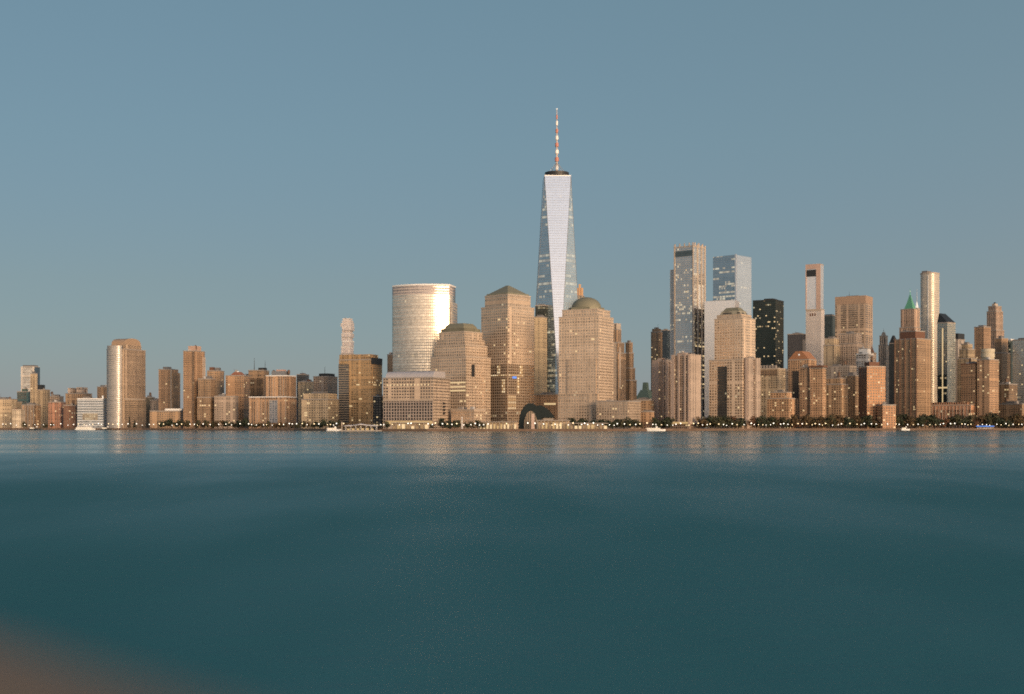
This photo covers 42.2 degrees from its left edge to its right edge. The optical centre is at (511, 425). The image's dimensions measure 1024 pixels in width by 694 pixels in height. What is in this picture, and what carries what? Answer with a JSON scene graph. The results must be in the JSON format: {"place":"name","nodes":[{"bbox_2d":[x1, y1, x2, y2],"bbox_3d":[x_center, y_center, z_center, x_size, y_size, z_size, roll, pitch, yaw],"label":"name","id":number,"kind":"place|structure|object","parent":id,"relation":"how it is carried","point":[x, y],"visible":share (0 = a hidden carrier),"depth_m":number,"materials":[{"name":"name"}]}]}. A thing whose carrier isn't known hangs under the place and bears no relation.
{"place":"outdoors","nodes":[
{"label":"outdoors","id":0,"kind":"place"},
{"bbox_2d":[0,397,17,427],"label":"warehouse","id":1,"kind":"structure","parent":0,"point":[7,405],"depth_m":2419.90,"materials":[{"name":"concrete"}]},
{"bbox_2d":[12,408,24,427],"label":"brick building","id":2,"kind":"structure","parent":0,"point":[18,417],"depth_m":2339.97,"materials":[{"name":"brick"}]},
{"bbox_2d":[17,388,29,403],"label":"office building","id":3,"kind":"structure","parent":0,"point":[23,396],"depth_m":2650.00,"materials":[{"name":"glass"}]},
{"bbox_2d":[21,365,39,390],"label":"office tower","id":4,"kind":"structure","parent":0,"point":[26,370],"depth_m":2904.05,"materials":[{"name":"beige concrete"}]},
{"bbox_2d":[22,401,40,427],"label":"loft building","id":5,"kind":"structure","parent":0,"point":[32,413],"depth_m":2392.65,"materials":[{"name":"concrete"}]},
{"bbox_2d":[30,371,37,404],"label":"apartment tower","id":6,"kind":"structure","parent":0,"point":[33,386],"depth_m":2481.36,"materials":[{"name":"concrete"}]},
{"bbox_2d":[37,385,49,427],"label":"apartment building","id":7,"kind":"structure","parent":0,"point":[43,396],"depth_m":2561.19,"materials":[{"name":"concrete"}]},
{"bbox_2d":[48,400,65,427],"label":"warehouse","id":8,"kind":"structure","parent":0,"point":[56,412],"depth_m":2399.90,"materials":[{"name":"brick"}]},
{"bbox_2d":[50,392,63,401],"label":"brick building","id":9,"kind":"structure","parent":0,"point":[55,397],"depth_m":2622.11,"materials":[{"name":"brick"}]},
{"bbox_2d":[63,400,76,427],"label":"warehouse","id":10,"kind":"structure","parent":0,"point":[70,415],"depth_m":2379.47,"materials":[{"name":"brick"}]},
{"bbox_2d":[65,387,91,404],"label":"loft building","id":11,"kind":"structure","parent":0,"point":[75,393],"depth_m":2566.19,"materials":[{"name":"concrete"}]},
{"bbox_2d":[0,636,167,693],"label":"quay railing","id":12,"kind":"object","parent":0,"point":[25,669],"depth_m":0.66,"materials":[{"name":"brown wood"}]},
{"bbox_2d":[77,396,106,427],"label":"office building","id":13,"kind":"structure","parent":0,"point":[91,410],"depth_m":2348.29,"materials":[{"name":"white paint"}]},
{"bbox_2d":[97,385,106,398],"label":"brick building","id":14,"kind":"structure","parent":0,"point":[101,390],"depth_m":2701.41,"materials":[{"name":"brick"}]},
{"bbox_2d":[106,339,145,427],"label":"office tower","id":15,"kind":"structure","parent":0,"point":[126,378],"depth_m":2338.40,"materials":[{"name":"concrete"}]},
{"bbox_2d":[146,392,154,427],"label":"apartment building","id":16,"kind":"structure","parent":0,"point":[149,397],"depth_m":2600.78,"materials":[{"name":"concrete"}]},
{"bbox_2d":[150,398,158,410],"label":"brick building","id":17,"kind":"structure","parent":0,"point":[154,404],"depth_m":2560.96,"materials":[{"name":"brick"}]},
{"bbox_2d":[150,409,182,427],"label":"school building","id":18,"kind":"structure","parent":0,"point":[175,415],"depth_m":2229.01,"materials":[{"name":"concrete"}]},
{"bbox_2d":[158,367,179,410],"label":"apartment tower","id":19,"kind":"structure","parent":0,"point":[169,387],"depth_m":2322.51,"materials":[{"name":"concrete"}]},
{"bbox_2d":[183,345,204,427],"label":"apartment tower","id":20,"kind":"structure","parent":0,"point":[193,364],"depth_m":2213.92,"materials":[{"name":"concrete"}]},
{"bbox_2d":[197,376,215,427],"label":"apartment building","id":21,"kind":"structure","parent":0,"point":[205,398],"depth_m":2193.33,"materials":[{"name":"concrete"}]},
{"bbox_2d":[207,367,223,395],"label":"apartment tower","id":22,"kind":"structure","parent":0,"point":[217,374],"depth_m":2312.36,"materials":[{"name":"concrete"}]},
{"bbox_2d":[214,393,238,427],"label":"apartment building","id":23,"kind":"structure","parent":0,"point":[225,407],"depth_m":2180.81,"materials":[{"name":"concrete"}]},
{"bbox_2d":[225,370,249,427],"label":"apartment tower","id":24,"kind":"structure","parent":0,"point":[237,383],"depth_m":2244.02,"materials":[{"name":"concrete"}]},
{"bbox_2d":[248,361,268,396],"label":"apartment tower","id":25,"kind":"structure","parent":0,"point":[258,383],"depth_m":2302.38,"materials":[{"name":"concrete"}]},
{"bbox_2d":[249,370,296,427],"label":"brick building","id":26,"kind":"structure","parent":0,"point":[277,403],"depth_m":2140.88,"materials":[{"name":"brown brick"}]},
{"bbox_2d":[297,373,308,422],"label":"office building","id":27,"kind":"structure","parent":0,"point":[302,376],"depth_m":2422.35,"materials":[{"name":"concrete"}]},
{"bbox_2d":[298,379,312,427],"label":"apartment building","id":28,"kind":"structure","parent":0,"point":[305,386],"depth_m":2293.37,"materials":[{"name":"concrete"}]},
{"bbox_2d":[301,392,338,428],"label":"apartment building","id":29,"kind":"structure","parent":0,"point":[317,406],"depth_m":1969.89,"materials":[{"name":"concrete"}]},
{"bbox_2d":[313,373,337,398],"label":"office building","id":30,"kind":"structure","parent":0,"point":[326,382],"depth_m":2187.86,"materials":[{"name":"concrete"}]},
{"bbox_2d":[340,318,354,354],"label":"apartment tower","id":31,"kind":"structure","parent":0,"point":[347,335],"depth_m":2904.13,"materials":[{"name":"concrete"}]},
{"bbox_2d":[338,354,381,428],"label":"office tower","id":32,"kind":"structure","parent":0,"point":[359,381],"depth_m":2019.56,"materials":[{"name":"concrete"}]},
{"bbox_2d":[373,394,382,428],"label":"office building","id":33,"kind":"structure","parent":0,"point":[378,409],"depth_m":1831.31,"materials":[{"name":"glass"}]},
{"bbox_2d":[387,352,391,372],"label":"apartment tower","id":34,"kind":"structure","parent":0,"point":[389,362],"depth_m":2201.29,"materials":[{"name":"concrete"}]},
{"bbox_2d":[383,371,450,428],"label":"exchange building","id":35,"kind":"structure","parent":0,"point":[421,396],"depth_m":1760.18,"materials":[{"name":"concrete"}]},
{"bbox_2d":[392,284,456,371],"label":"glass tower","id":36,"kind":"structure","parent":0,"point":[423,315],"depth_m":1944.88,"materials":[{"name":"mirror"}]},
{"bbox_2d":[431,323,490,428],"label":"office tower","id":37,"kind":"structure","parent":0,"point":[461,359],"depth_m":1835.03,"materials":[{"name":"stone"}]},
{"bbox_2d":[451,407,485,428],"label":"office building","id":38,"kind":"structure","parent":0,"point":[466,415],"depth_m":1766.39,"materials":[{"name":"stone"}]},
{"bbox_2d":[480,422,516,428],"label":"pavilion","id":39,"kind":"structure","parent":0,"point":[499,425],"depth_m":1700.00,"materials":[{"name":"glass"}]},
{"bbox_2d":[481,285,534,428],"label":"office tower","id":40,"kind":"structure","parent":0,"point":[507,321],"depth_m":1876.12,"materials":[{"name":"stone"}]},
{"bbox_2d":[0,430,1023,693],"bbox_3d":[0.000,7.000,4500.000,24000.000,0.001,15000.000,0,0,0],"label":"river","id":41,"kind":"structure","parent":0,"point":[502,562],"depth_m":69.44,"materials":[{"name":"teal liquid"}]},
{"bbox_2d":[75,425,94,429],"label":"ferry boat","id":42,"kind":"object","parent":41,"relation":"on","point":[86,427],"visible":0.91,"depth_m":2176.83,"materials":[{"name":"white paint"}]},
{"bbox_2d":[339,422,381,430],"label":"ferry landing","id":43,"kind":"object","parent":41,"relation":"on","point":[361,429],"visible":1,"depth_m":1672.15,"materials":[{"name":"metal"}]},
{"bbox_2d":[0,0,1023,408],"label":"sky","id":44,"kind":"structure","parent":0,"point":[239,181],"materials":[{"name":"blue"}]},
{"bbox_2d":[534,315,546,393],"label":"office tower","id":45,"kind":"structure","parent":0,"point":[540,354],"depth_m":2083.25,"materials":[{"name":"concrete"}]},
{"bbox_2d":[534,392,557,419],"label":"brick building","id":46,"kind":"structure","parent":0,"point":[548,401],"depth_m":1984.89,"materials":[{"name":"brick"}]},
{"bbox_2d":[537,420,569,428],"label":"pavilion","id":47,"kind":"structure","parent":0,"point":[550,424],"depth_m":1683.00,"materials":[{"name":"glass"}]},
{"bbox_2d":[558,297,613,422],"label":"office tower","id":48,"kind":"structure","parent":0,"point":[585,354],"depth_m":1814.49,"materials":[{"name":"stone"}]},
{"bbox_2d":[613,342,616,400],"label":"office building","id":49,"kind":"structure","parent":0,"point":[614,371],"depth_m":1916.79,"materials":[{"name":"concrete"}]},
{"bbox_2d":[596,400,640,428],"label":"office building","id":50,"kind":"structure","parent":0,"point":[611,410],"depth_m":1773.09,"materials":[{"name":"concrete"}]},
{"bbox_2d":[633,397,654,410],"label":"brick building","id":51,"kind":"structure","parent":0,"point":[647,404],"depth_m":1884.61,"materials":[{"name":"brick"}]},
{"bbox_2d":[637,382,651,399],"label":"civic building","id":52,"kind":"structure","parent":0,"point":[645,392],"depth_m":2343.32,"materials":[{"name":"concrete"}]},
{"bbox_2d":[651,327,662,390],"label":"apartment tower","id":53,"kind":"structure","parent":0,"point":[656,342],"depth_m":2525.83,"materials":[{"name":"concrete"}]},
{"bbox_2d":[652,358,671,428],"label":"apartment tower","id":54,"kind":"structure","parent":0,"point":[661,382],"depth_m":1911.51,"materials":[{"name":"concrete"}]},
{"bbox_2d":[661,329,669,358],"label":"glass tower","id":55,"kind":"structure","parent":0,"point":[666,343],"depth_m":2623.58,"materials":[{"name":"glass"}]},
{"bbox_2d":[671,351,700,428],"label":"apartment tower","id":56,"kind":"structure","parent":0,"point":[685,390],"depth_m":1839.09,"materials":[{"name":"concrete"}]},
{"bbox_2d":[670,242,705,427],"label":"glass tower","id":57,"kind":"structure","parent":0,"point":[687,286],"depth_m":2415.50,"materials":[{"name":"glass"}]},
{"bbox_2d":[704,300,738,427],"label":"glass tower","id":58,"kind":"structure","parent":0,"point":[713,310],"depth_m":2350.60,"materials":[{"name":"grey glass"}]},
{"bbox_2d":[713,254,750,314],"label":"glass tower","id":59,"kind":"structure","parent":0,"point":[731,277],"depth_m":2739.27,"materials":[{"name":"glass"}]},
{"bbox_2d":[753,298,783,367],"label":"office tower","id":60,"kind":"structure","parent":0,"point":[768,315],"depth_m":2482.23,"materials":[{"name":"glass"}]},
{"bbox_2d":[761,365,785,428],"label":"hotel building","id":61,"kind":"structure","parent":0,"point":[772,378],"depth_m":2039.80,"materials":[{"name":"concrete"}]},
{"bbox_2d":[767,390,794,428],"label":"apartment building","id":62,"kind":"structure","parent":0,"point":[780,403],"depth_m":1954.82,"materials":[{"name":"concrete"}]},
{"bbox_2d":[787,332,805,368],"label":"office building","id":63,"kind":"structure","parent":0,"point":[796,341],"depth_m":2729.87,"materials":[{"name":"concrete"}]},
{"bbox_2d":[788,351,816,427],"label":"apartment tower","id":64,"kind":"structure","parent":0,"point":[797,360],"depth_m":2102.38,"materials":[{"name":"concrete"}]},
{"bbox_2d":[799,362,809,427],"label":"apartment tower","id":65,"kind":"structure","parent":0,"point":[804,389],"depth_m":1978.88,"materials":[{"name":"concrete"}]},
{"bbox_2d":[805,264,824,364],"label":"glass tower","id":66,"kind":"structure","parent":0,"point":[814,291],"depth_m":2487.53,"materials":[{"name":"glass"}]},
{"bbox_2d":[809,365,827,427],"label":"apartment tower","id":67,"kind":"structure","parent":0,"point":[817,391],"depth_m":1960.59,"materials":[{"name":"concrete"}]},
{"bbox_2d":[824,314,834,344],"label":"office tower","id":68,"kind":"structure","parent":0,"point":[829,324],"depth_m":2765.31,"materials":[{"name":"glass"}]},
{"bbox_2d":[826,372,847,427],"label":"brick building","id":69,"kind":"structure","parent":0,"point":[837,395],"depth_m":2018.45,"materials":[{"name":"brick"}]},
{"bbox_2d":[842,372,858,427],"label":"brick building","id":70,"kind":"structure","parent":0,"point":[852,380],"depth_m":2064.06,"materials":[{"name":"brick"}]},
{"bbox_2d":[835,294,872,347],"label":"office tower","id":71,"kind":"structure","parent":0,"point":[854,313],"depth_m":2636.62,"materials":[{"name":"concrete"}]},
{"bbox_2d":[856,346,873,374],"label":"office building","id":72,"kind":"structure","parent":0,"point":[863,355],"depth_m":2267.89,"materials":[{"name":"white paint"}]},
{"bbox_2d":[858,356,885,427],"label":"apartment tower","id":73,"kind":"structure","parent":0,"point":[871,385],"depth_m":1989.22,"materials":[{"name":"stone"}]},
{"bbox_2d":[878,330,888,403],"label":"skyscraper","id":74,"kind":"structure","parent":0,"point":[883,353],"depth_m":2855.70,"materials":[{"name":"stone"}]},
{"bbox_2d":[889,335,895,403],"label":"office tower","id":75,"kind":"structure","parent":0,"point":[891,371],"depth_m":2744.31,"materials":[{"name":"concrete"}]},
{"bbox_2d":[899,293,919,338],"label":"skyscraper","id":76,"kind":"structure","parent":0,"point":[910,316],"depth_m":2794.28,"materials":[{"name":"stone"}]},
{"bbox_2d":[894,330,931,427],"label":"apartment tower","id":77,"kind":"structure","parent":0,"point":[912,373],"depth_m":2134.93,"materials":[{"name":"concrete"}]},
{"bbox_2d":[920,271,939,402],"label":"glass tower","id":78,"kind":"structure","parent":0,"point":[929,297],"depth_m":2246.29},
{"bbox_2d":[937,313,955,401],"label":"glass tower","id":79,"kind":"structure","parent":0,"point":[945,358],"depth_m":2187.68,"materials":[{"name":"glass"}]},
{"bbox_2d":[931,402,973,427],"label":"museum building","id":80,"kind":"structure","parent":0,"point":[942,410],"depth_m":2129.18,"materials":[{"name":"stone"}]},
{"bbox_2d":[955,333,964,401],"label":"office tower","id":81,"kind":"structure","parent":0,"point":[959,339],"depth_m":2333.41,"materials":[{"name":"concrete"}]},
{"bbox_2d":[974,325,990,358],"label":"office tower","id":82,"kind":"structure","parent":0,"point":[982,336],"depth_m":2548.27,"materials":[{"name":"concrete"}]},
{"bbox_2d":[977,349,998,427],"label":"apartment tower","id":83,"kind":"structure","parent":0,"point":[987,382],"depth_m":2099.03,"materials":[{"name":"concrete"}]},
{"bbox_2d":[986,302,1003,348],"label":"skyscraper","id":84,"kind":"structure","parent":0,"point":[995,317],"depth_m":2749.23,"materials":[{"name":"concrete"}]},
{"bbox_2d":[999,378,1017,403],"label":"brick building","id":85,"kind":"structure","parent":0,"point":[1007,389],"depth_m":2168.59,"materials":[{"name":"brick"}]},
{"bbox_2d":[1008,339,1013,383],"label":"glass tower","id":86,"kind":"structure","parent":0,"point":[1010,345],"depth_m":2401.67,"materials":[{"name":"glass"}]},
{"bbox_2d":[999,398,1023,427],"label":"brick building","id":87,"kind":"structure","parent":0,"point":[1008,408],"depth_m":2124.52,"materials":[{"name":"brick"}]},
{"bbox_2d":[1012,338,1023,402],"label":"glass tower","id":88,"kind":"structure","parent":0,"point":[1018,361],"depth_m":2237.95,"materials":[{"name":"glass"}]},
{"label":"ground","id":89,"kind":"structure","parent":0,"visible":0},
{"bbox_2d":[391,422,429,428],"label":"pavilion","id":90,"kind":"structure","parent":89,"relation":"on","point":[413,425],"depth_m":1673.00,"materials":[{"name":"concrete"}]},
{"bbox_2d":[0,428,1023,430],"bbox_3d":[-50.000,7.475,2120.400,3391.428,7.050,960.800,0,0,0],"label":"seawall","id":91,"kind":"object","parent":89,"relation":"on","point":[777,429],"visible":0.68,"depth_m":1905.00,"materials":[{"name":"stone"}]},
{"bbox_2d":[519,403,554,428],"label":"glass vault","id":92,"kind":"object","parent":89,"relation":"on","point":[539,412],"visible":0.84,"depth_m":1714.00,"materials":[{"name":"glass"}]},
{"bbox_2d":[524,411,536,428],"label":"arched window","id":93,"kind":"structure","parent":92,"relation":"in","point":[526,417],"depth_m":1713.01,"materials":[{"name":"glass"}]},
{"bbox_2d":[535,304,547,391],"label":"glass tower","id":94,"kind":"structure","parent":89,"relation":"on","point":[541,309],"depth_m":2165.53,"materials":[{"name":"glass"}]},
{"bbox_2d":[536,108,577,393],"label":"skyscraper","id":95,"kind":"structure","parent":89,"relation":"on","point":[556,293],"depth_m":2174.44,"materials":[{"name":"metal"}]},
{"bbox_2d":[569,423,607,428],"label":"pavilion","id":96,"kind":"structure","parent":89,"relation":"on","point":[592,426],"depth_m":1673.00,"materials":[{"name":"concrete"}]},
{"bbox_2d":[613,323,625,400],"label":"art deco tower","id":97,"kind":"structure","parent":89,"relation":"on","point":[621,374],"depth_m":2069.43,"materials":[{"name":"stone"}]},
{"bbox_2d":[625,340,636,400],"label":"art deco tower","id":98,"kind":"structure","parent":89,"relation":"on","point":[631,388],"depth_m":2116.82,"materials":[{"name":"stone"}]},
{"bbox_2d":[641,410,653,428],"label":"building","id":99,"kind":"structure","parent":89,"relation":"on","point":[647,416],"depth_m":1813.41,"materials":[{"name":"stone"}]},
{"bbox_2d":[696,416,708,428],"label":"tree","id":100,"kind":"object","parent":89,"relation":"on","point":[702,421],"visible":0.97,"depth_m":1826.19,"materials":[{"name":"green plant"}]},
{"bbox_2d":[709,415,721,428],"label":"tree","id":101,"kind":"object","parent":89,"relation":"on","point":[715,422],"visible":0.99,"depth_m":1835.16,"materials":[{"name":"green plant"}]},
{"bbox_2d":[709,307,755,428],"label":"office tower","id":102,"kind":"structure","parent":89,"relation":"on","point":[734,337],"depth_m":1896.54,"materials":[{"name":"stone"}]},
{"bbox_2d":[743,356,760,428],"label":"apartment tower","id":103,"kind":"structure","parent":89,"relation":"on","point":[752,386],"depth_m":1888.10,"materials":[{"name":"concrete"}]},
{"bbox_2d":[787,414,800,427],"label":"tree","id":104,"kind":"object","parent":89,"relation":"on","point":[793,420],"visible":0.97,"depth_m":1915.28,"materials":[{"name":"green plant"}]},
{"bbox_2d":[823,336,839,377],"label":"art deco tower","id":105,"kind":"structure","parent":89,"relation":"on","point":[831,351],"depth_m":2317.79,"materials":[{"name":"stone"}]},
{"bbox_2d":[834,415,844,427],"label":"tree","id":106,"kind":"object","parent":89,"relation":"on","point":[838,420],"visible":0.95,"depth_m":1957.61,"materials":[{"name":"green plant"}]},
{"bbox_2d":[827,361,856,377],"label":"building","id":107,"kind":"structure","parent":89,"relation":"on","point":[833,370],"depth_m":2195.26,"materials":[{"name":"concrete"}]},
{"bbox_2d":[838,331,863,365],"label":"art deco tower","id":108,"kind":"structure","parent":89,"relation":"on","point":[850,343],"depth_m":2340.56,"materials":[{"name":"stone"}]},
{"bbox_2d":[877,402,895,427],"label":"apartment building","id":109,"kind":"structure","parent":89,"relation":"on","point":[886,414],"depth_m":1968.70,"materials":[{"name":"concrete"}]},
{"bbox_2d":[919,413,932,427],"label":"tree","id":110,"kind":"object","parent":89,"relation":"on","point":[925,422],"visible":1,"depth_m":2016.97,"materials":[{"name":"green plant"}]},
{"bbox_2d":[949,414,961,427],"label":"tree","id":111,"kind":"object","parent":89,"relation":"on","point":[957,418],"visible":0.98,"depth_m":2028.38,"materials":[{"name":"green plant"}]},
{"bbox_2d":[957,342,976,401],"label":"art deco tower","id":112,"kind":"structure","parent":89,"relation":"on","point":[966,351],"depth_m":2241.91,"materials":[{"name":"stone"}]},
{"bbox_2d":[961,358,976,427],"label":"apartment tower","id":113,"kind":"structure","parent":89,"relation":"on","point":[969,381],"depth_m":2117.47,"materials":[{"name":"brick"}]},
{"bbox_2d":[985,412,999,427],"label":"tree","id":114,"kind":"object","parent":89,"relation":"on","point":[991,415],"visible":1,"depth_m":2055.66,"materials":[{"name":"green plant"}]},
{"bbox_2d":[994,336,1010,383],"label":"art deco tower","id":115,"kind":"structure","parent":89,"relation":"on","point":[1002,354],"depth_m":2287.06,"materials":[{"name":"stone"}]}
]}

